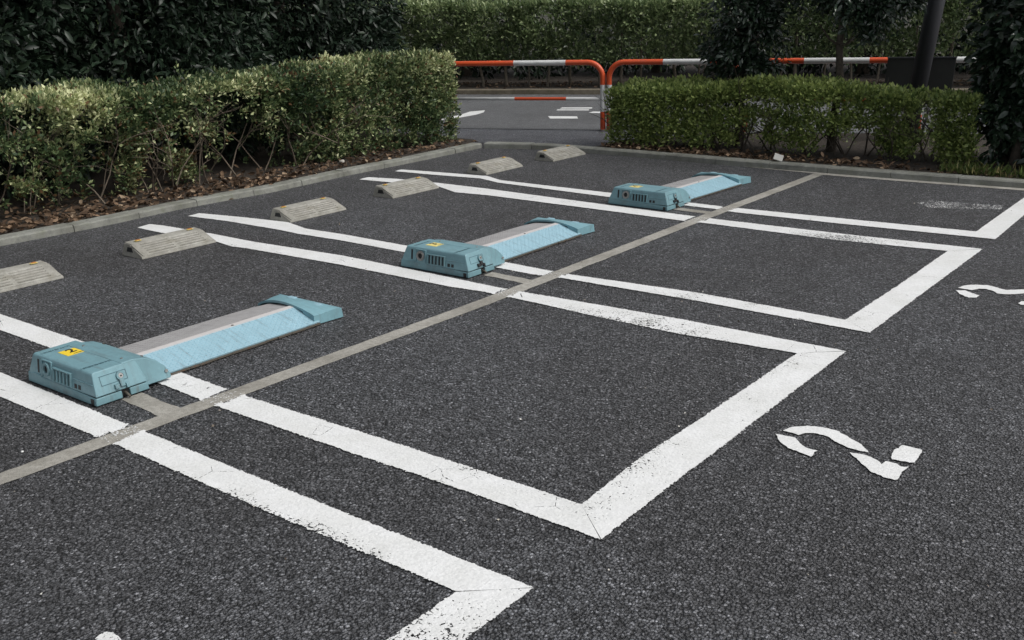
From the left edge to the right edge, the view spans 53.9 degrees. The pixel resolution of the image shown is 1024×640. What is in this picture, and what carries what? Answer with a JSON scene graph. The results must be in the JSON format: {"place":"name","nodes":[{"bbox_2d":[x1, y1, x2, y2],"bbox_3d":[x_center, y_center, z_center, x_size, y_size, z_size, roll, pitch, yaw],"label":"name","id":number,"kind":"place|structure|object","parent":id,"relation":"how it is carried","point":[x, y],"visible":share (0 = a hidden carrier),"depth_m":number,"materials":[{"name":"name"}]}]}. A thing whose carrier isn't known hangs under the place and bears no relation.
{"place":"outdoors","nodes":[
{"label":"outdoors","id":0,"kind":"place"},
{"bbox_2d":[0,127,473,234],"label":"planting bed","id":1,"kind":"object","parent":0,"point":[260,158],"visible":0.26,"depth_m":10.40,"materials":[{"name":"soil"}]},
{"bbox_2d":[3,0,104,113],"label":"evergreen tree","id":2,"kind":"object","parent":1,"relation":"on","point":[76,3],"depth_m":13.13,"materials":[{"name":"green plant"}]},
{"bbox_2d":[0,0,150,198],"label":"evergreen tree","id":3,"kind":"object","parent":1,"relation":"on","point":[12,39],"visible":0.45,"depth_m":9.45,"materials":[{"name":"green plant"}]},
{"bbox_2d":[0,0,309,166],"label":"evergreen tree","id":4,"kind":"object","parent":1,"relation":"on","point":[152,47],"visible":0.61,"depth_m":10.80,"materials":[{"name":"green plant"}]},
{"bbox_2d":[0,47,462,213],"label":"hedge","id":5,"kind":"object","parent":1,"relation":"on","point":[430,80],"visible":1,"depth_m":10.06,"materials":[{"name":"green plant"}]},
{"bbox_2d":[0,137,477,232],"bbox_3d":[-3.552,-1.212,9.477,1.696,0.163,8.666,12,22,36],"label":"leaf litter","id":6,"kind":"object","parent":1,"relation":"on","point":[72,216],"visible":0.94,"depth_m":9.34,"materials":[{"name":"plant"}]},
{"bbox_2d":[157,0,422,135],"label":"evergreen tree","id":7,"kind":"object","parent":1,"relation":"on","point":[304,31],"visible":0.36,"depth_m":13.02,"materials":[{"name":"green plant"}]},
{"bbox_2d":[23,94,984,133],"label":"road","id":8,"kind":"structure","parent":0,"point":[515,114],"depth_m":15.44,"materials":[{"name":"grey asphalt"}]},
{"bbox_2d":[441,110,484,119],"bbox_3d":[-1.258,-3.082,15.371,2.304,0.001,0.984,-10,19,-24],"label":"road line","id":9,"kind":"object","parent":8,"relation":"on","point":[471,113],"visible":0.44,"depth_m":15.80,"materials":[{"name":"paint"}]},
{"bbox_2d":[548,116,577,118],"bbox_3d":[0.755,-3.009,14.955,0.519,0.001,0.322,3,18,14],"label":"road line","id":10,"kind":"object","parent":8,"relation":"on","point":[564,117],"visible":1,"depth_m":14.95,"materials":[{"name":"paint"}]},
{"bbox_2d":[557,109,588,109],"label":"road line","id":11,"kind":"object","parent":8,"relation":"on","point":[572,109],"visible":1,"depth_m":15.99,"materials":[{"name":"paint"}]},
{"bbox_2d":[560,107,591,108],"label":"road line","id":12,"kind":"object","parent":8,"relation":"on","point":[576,108],"visible":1,"depth_m":16.20,"materials":[{"name":"paint"}]},
{"bbox_2d":[456,88,987,94],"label":"kerb","id":13,"kind":"structure","parent":8,"relation":"on","point":[538,91],"depth_m":18.80,"materials":[{"name":"grey concrete"}]},
{"bbox_2d":[0,143,1023,639],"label":"parking lot","id":14,"kind":"structure","parent":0,"point":[756,529],"depth_m":4.11,"materials":[{"name":"grey asphalt"}]},
{"bbox_2d":[0,260,63,292],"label":"wheel stop","id":15,"kind":"object","parent":14,"relation":"on","point":[25,275],"visible":1,"depth_m":6.53,"materials":[{"name":"concrete"}]},
{"bbox_2d":[95,632,120,639],"bbox_3d":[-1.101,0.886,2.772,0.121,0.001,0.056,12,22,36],"label":"painted number","id":16,"kind":"object","parent":14,"relation":"on","point":[107,635],"visible":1,"depth_m":2.80,"materials":[{"name":"paint"}]},
{"bbox_2d":[122,392,180,416],"bbox_3d":[-1.599,0.373,4.457,0.330,0.001,0.123,12,22,36],"label":"cable channel","id":17,"kind":"object","parent":14,"relation":"on","point":[155,406],"visible":1,"depth_m":4.45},
{"bbox_2d":[122,227,215,259],"bbox_3d":[-2.511,-0.574,7.382,0.260,0.105,0.625,12,22,37],"label":"wheel stop","id":18,"kind":"object","parent":14,"relation":"on","point":[164,243],"visible":1,"depth_m":7.32,"materials":[{"name":"concrete"}]},
{"bbox_2d":[28,294,342,406],"bbox_3d":[-1.588,0.069,5.158,0.630,0.153,1.543,12,22,36],"label":"flap lock unit","id":19,"kind":"object","parent":14,"relation":"on","point":[94,373],"visible":1,"depth_m":4.91,"materials":[{"name":"teal metal"}]},
{"bbox_2d":[0,143,481,245],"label":"kerb","id":20,"kind":"structure","parent":14,"relation":"on","point":[57,229],"depth_m":9.12,"materials":[{"name":"concrete"}]},
{"bbox_2d":[0,372,531,591],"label":"parking line","id":21,"kind":"object","parent":14,"relation":"on","point":[436,565],"visible":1,"depth_m":3.55,"materials":[{"name":"paint"}]},
{"bbox_2d":[0,314,599,538],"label":"parking line","id":22,"kind":"object","parent":14,"relation":"on","point":[527,499],"visible":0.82,"depth_m":3.92,"materials":[{"name":"paint"}]},
{"bbox_2d":[270,197,345,222],"bbox_3d":[-1.710,-0.935,8.456,0.260,0.105,0.625,11,22,36],"label":"wheel stop","id":23,"kind":"object","parent":14,"relation":"on","point":[300,211],"visible":1,"depth_m":8.38,"materials":[{"name":"concrete"}]},
{"bbox_2d":[373,176,438,198],"bbox_3d":[-0.983,-1.240,9.358,0.260,0.105,0.625,12,22,37],"label":"wheel stop","id":24,"kind":"object","parent":14,"relation":"on","point":[402,188],"visible":1,"depth_m":9.28,"materials":[{"name":"concrete"}]},
{"bbox_2d":[0,173,820,484],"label":"cable channel","id":25,"kind":"object","parent":14,"relation":"on","point":[146,425],"visible":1,"depth_m":5.00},
{"bbox_2d":[387,588,531,639],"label":"parking line","id":26,"kind":"object","parent":14,"relation":"on","point":[490,599],"visible":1,"depth_m":2.85,"materials":[{"name":"paint"}]},
{"bbox_2d":[138,224,843,352],"bbox_3d":[-0.714,-0.304,6.521,5.785,0.001,0.267,12,22,36],"label":"parking line","id":27,"kind":"object","parent":14,"relation":"on","point":[748,338],"visible":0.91,"depth_m":5.78,"materials":[{"name":"paint"}]},
{"bbox_2d":[467,156,522,174],"bbox_3d":[-0.176,-1.610,10.461,0.260,0.105,0.625,11,22,36],"label":"wheel stop","id":28,"kind":"object","parent":14,"relation":"on","point":[493,166],"visible":1,"depth_m":10.37,"materials":[{"name":"concrete"}]},
{"bbox_2d":[401,217,594,277],"bbox_3d":[-0.030,-0.576,7.066,0.630,0.153,1.543,12,22,36],"label":"flap lock unit","id":29,"kind":"object","parent":14,"relation":"on","point":[472,258],"visible":1,"depth_m":6.67,"materials":[{"name":"teal metal"}]},
{"bbox_2d":[485,272,531,282],"bbox_3d":[-0.027,-0.268,6.350,0.345,0.001,0.098,13,23,39],"label":"cable channel","id":30,"kind":"object","parent":14,"relation":"on","point":[508,277],"visible":1,"depth_m":6.35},
{"bbox_2d":[14,173,1021,633],"bbox_3d":[0.600,-0.253,6.238,5.736,0.015,7.838,12,22,36],"label":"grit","id":31,"kind":"object","parent":14,"relation":"on","point":[572,377],"visible":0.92,"depth_m":4.43,"materials":[{"name":"grey gravel"}]},
{"bbox_2d":[190,213,866,331],"bbox_3d":[-0.386,-0.445,6.938,5.807,0.001,0.296,12,22,36],"label":"parking line","id":32,"kind":"object","parent":14,"relation":"on","point":[707,298],"visible":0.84,"depth_m":6.18,"materials":[{"name":"paint"}]},
{"bbox_2d":[534,145,585,161],"bbox_3d":[0.537,-1.860,11.190,0.260,0.105,0.625,12,22,37],"label":"wheel stop","id":33,"kind":"object","parent":14,"relation":"on","point":[560,153],"visible":1,"depth_m":11.09,"materials":[{"name":"concrete"}]},
{"bbox_2d":[361,177,979,250],"bbox_3d":[0.791,-0.944,8.417,5.875,0.001,0.308,12,22,38],"label":"parking line","id":34,"kind":"object","parent":14,"relation":"on","point":[545,199],"visible":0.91,"depth_m":7.99,"materials":[{"name":"paint"}]},
{"bbox_2d":[608,172,750,210],"bbox_3d":[1.543,-1.197,8.896,0.630,0.153,1.543,13,23,39],"label":"flap lock unit","id":35,"kind":"object","parent":14,"relation":"on","point":[673,195],"visible":1,"depth_m":8.48,"materials":[{"name":"teal metal"}]},
{"bbox_2d":[674,208,710,213],"bbox_3d":[1.468,-0.889,8.189,0.328,0.001,0.100,14,23,41],"label":"cable channel","id":36,"kind":"object","parent":14,"relation":"on","point":[693,210],"visible":1,"depth_m":8.19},
{"bbox_2d":[397,169,992,238],"bbox_3d":[1.093,-1.080,8.820,5.923,0.001,0.312,13,23,38],"label":"parking line","id":37,"kind":"object","parent":14,"relation":"on","point":[875,224],"visible":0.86,"depth_m":7.89,"materials":[{"name":"paint"}]},
{"bbox_2d":[581,351,845,538],"bbox_3d":[0.870,0.410,4.106,0.226,0.001,2.186,12,22,36],"label":"parking line","id":38,"kind":"object","parent":14,"relation":"on","point":[707,435],"visible":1,"depth_m":3.90,"materials":[{"name":"paint"}]},
{"bbox_2d":[484,141,1023,187],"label":"kerb","id":39,"kind":"structure","parent":14,"relation":"on","point":[899,174],"depth_m":9.99,"materials":[{"name":"concrete"}]},
{"bbox_2d":[773,153,783,161],"bbox_3d":[2.680,-1.635,10.132,0.090,0.008,0.090,20,54,9],"label":"paper scrap","id":40,"kind":"object","parent":39,"relation":"on","point":[778,157],"visible":1,"depth_m":10.12,"materials":[{"name":"white paper"}]},
{"bbox_2d":[776,426,921,479],"bbox_3d":[1.255,0.486,3.829,0.523,0.001,0.310,12,22,36],"label":"painted number","id":41,"kind":"object","parent":14,"relation":"on","point":[887,469],"visible":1,"depth_m":3.80,"materials":[{"name":"paint"}]},
{"bbox_2d":[753,167,1023,189],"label":"gutter","id":42,"kind":"object","parent":14,"relation":"on","point":[998,187],"visible":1,"depth_m":9.18,"materials":[{"name":"grey concrete"}]},
{"bbox_2d":[846,249,981,331],"bbox_3d":[2.404,-0.219,5.965,0.204,0.001,2.136,12,22,36],"label":"parking line","id":43,"kind":"object","parent":14,"relation":"on","point":[917,284],"visible":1,"depth_m":5.82,"materials":[{"name":"paint"}]},
{"bbox_2d":[917,201,1002,208],"bbox_3d":[3.581,-0.921,8.088,0.643,0.001,0.330,8,20,28],"label":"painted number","id":44,"kind":"object","parent":14,"relation":"on","point":[958,205],"visible":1,"depth_m":8.06,"materials":[{"name":"paint"}]},
{"bbox_2d":[956,285,1023,304],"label":"painted number","id":45,"kind":"object","parent":14,"relation":"on","point":[988,287],"visible":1,"depth_m":5.77,"materials":[{"name":"paint"}]},
{"bbox_2d":[976,198,1023,238],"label":"parking line","id":46,"kind":"object","parent":14,"relation":"on","point":[1000,224],"visible":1,"depth_m":7.48,"materials":[{"name":"paint"}]},
{"bbox_2d":[175,127,871,145],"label":"verge","id":47,"kind":"structure","parent":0,"point":[581,137],"depth_m":13.05,"materials":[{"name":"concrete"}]},
{"bbox_2d":[64,0,313,118],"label":"evergreen tree","id":48,"kind":"object","parent":47,"relation":"on","point":[312,6],"depth_m":15.78,"materials":[{"name":"green plant"}]},
{"bbox_2d":[423,60,605,130],"bbox_3d":[-0.001,-3.022,13.580,2.608,0.919,0.110,4,18,17],"label":"guard barrier","id":49,"kind":"object","parent":47,"relation":"on","point":[597,66],"visible":0.6,"depth_m":13.33,"materials":[{"name":"orange metal"}]},
{"bbox_2d":[606,59,738,129],"bbox_3d":[2.059,-2.869,12.903,1.788,0.919,0.110,5,19,20],"label":"guard barrier","id":50,"kind":"object","parent":47,"relation":"on","point":[614,66],"visible":0.27,"depth_m":12.88,"materials":[{"name":"orange metal"}]},
{"bbox_2d":[595,133,1023,178],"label":"planting bed","id":51,"kind":"object","parent":47,"relation":"on","point":[857,148],"visible":0.17,"depth_m":10.68,"materials":[{"name":"soil"}]},
{"bbox_2d":[694,0,807,146],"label":"slim tree","id":52,"kind":"object","parent":51,"relation":"on","point":[748,24],"visible":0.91,"depth_m":10.78,"materials":[{"name":"green plant"}]},
{"bbox_2d":[592,73,987,165],"bbox_3d":[2.750,-2.202,10.798,4.415,0.918,1.099,10,21,32],"label":"hedge","id":53,"kind":"object","parent":51,"relation":"on","point":[640,97],"visible":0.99,"depth_m":10.36,"materials":[{"name":"green plant"}]},
{"bbox_2d":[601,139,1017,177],"bbox_3d":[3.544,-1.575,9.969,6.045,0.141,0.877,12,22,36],"label":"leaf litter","id":54,"kind":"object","parent":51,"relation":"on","point":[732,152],"visible":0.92,"depth_m":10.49,"materials":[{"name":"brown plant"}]},
{"bbox_2d":[790,0,928,151],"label":"slim tree","id":55,"kind":"object","parent":51,"relation":"on","point":[871,18],"visible":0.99,"depth_m":9.97,"materials":[{"name":"green plant"}]},
{"bbox_2d":[883,57,956,118],"bbox_3d":[4.633,-2.523,11.527,0.755,0.945,0.079,5,19,20],"label":"notice board","id":56,"kind":"object","parent":51,"relation":"on","point":[900,69],"visible":0.46,"depth_m":11.40,"materials":[{"name":"paint"}]},
{"bbox_2d":[903,0,945,140],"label":"pole","id":57,"kind":"object","parent":51,"relation":"on","point":[927,42],"visible":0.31,"depth_m":11.00,"materials":[{"name":"metal"}]},
{"bbox_2d":[939,158,1023,178],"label":"grass","id":58,"kind":"structure","parent":51,"relation":"on","point":[966,168],"depth_m":9.12,"materials":[{"name":"green plant"}]},
{"bbox_2d":[960,0,1023,165],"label":"leafy tree","id":59,"kind":"object","parent":51,"relation":"on","point":[999,52],"visible":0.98,"depth_m":9.36,"materials":[{"name":"green plant"}]},
{"bbox_2d":[742,57,887,132],"bbox_3d":[3.836,-2.718,12.263,2.058,0.919,0.110,5,19,20],"label":"guard barrier","id":60,"kind":"object","parent":47,"relation":"on","point":[833,60],"visible":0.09,"depth_m":12.12,"materials":[{"name":"orange metal"}]},
{"bbox_2d":[918,57,996,128],"bbox_3d":[5.792,-2.552,11.558,2.168,0.919,0.110,5,19,20],"label":"guard barrier","id":61,"kind":"object","parent":47,"relation":"on","point":[959,59],"visible":0.03,"depth_m":11.62,"materials":[{"name":"orange metal"}]},
{"bbox_2d":[399,1,980,60],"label":"ground","id":62,"kind":"structure","parent":0,"point":[547,19],"depth_m":54.41,"materials":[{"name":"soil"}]},
{"bbox_2d":[452,62,983,88],"bbox_3d":[4.303,-5.396,22.161,90.000,0.120,8.845,4,18,18],"label":"planting bed","id":63,"kind":"object","parent":62,"relation":"on","point":[586,79],"depth_m":21.07,"materials":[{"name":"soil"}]},
{"bbox_2d":[392,0,567,79],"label":"background tree","id":64,"kind":"object","parent":63,"relation":"on","point":[472,72],"visible":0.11,"depth_m":22.10,"materials":[{"name":"green plant"}]},
{"bbox_2d":[96,0,997,86],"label":"hedge","id":65,"kind":"object","parent":63,"relation":"on","point":[645,11],"visible":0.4,"depth_m":18.66,"materials":[{"name":"green plant"}]},
{"bbox_2d":[550,5,778,75],"bbox_3d":[3.165,-8.972,21.231,5.708,7.869,4.700,12,22,36],"label":"background tree","id":66,"kind":"object","parent":63,"relation":"on","point":[655,68],"visible":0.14,"depth_m":22.04,"materials":[{"name":"green plant"}]},
{"bbox_2d":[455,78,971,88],"bbox_3d":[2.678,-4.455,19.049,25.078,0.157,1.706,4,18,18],"label":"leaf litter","id":67,"kind":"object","parent":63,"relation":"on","point":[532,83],"visible":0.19,"depth_m":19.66,"materials":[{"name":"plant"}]},
{"bbox_2d":[763,0,984,77],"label":"background tree","id":68,"kind":"object","parent":63,"relation":"on","point":[861,68],"visible":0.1,"depth_m":20.00,"materials":[{"name":"green plant"}]},
{"bbox_2d":[954,0,979,69],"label":"background tree","id":69,"kind":"object","parent":63,"relation":"on","point":[969,68],"depth_m":20.57,"materials":[{"name":"green plant"}]}
]}

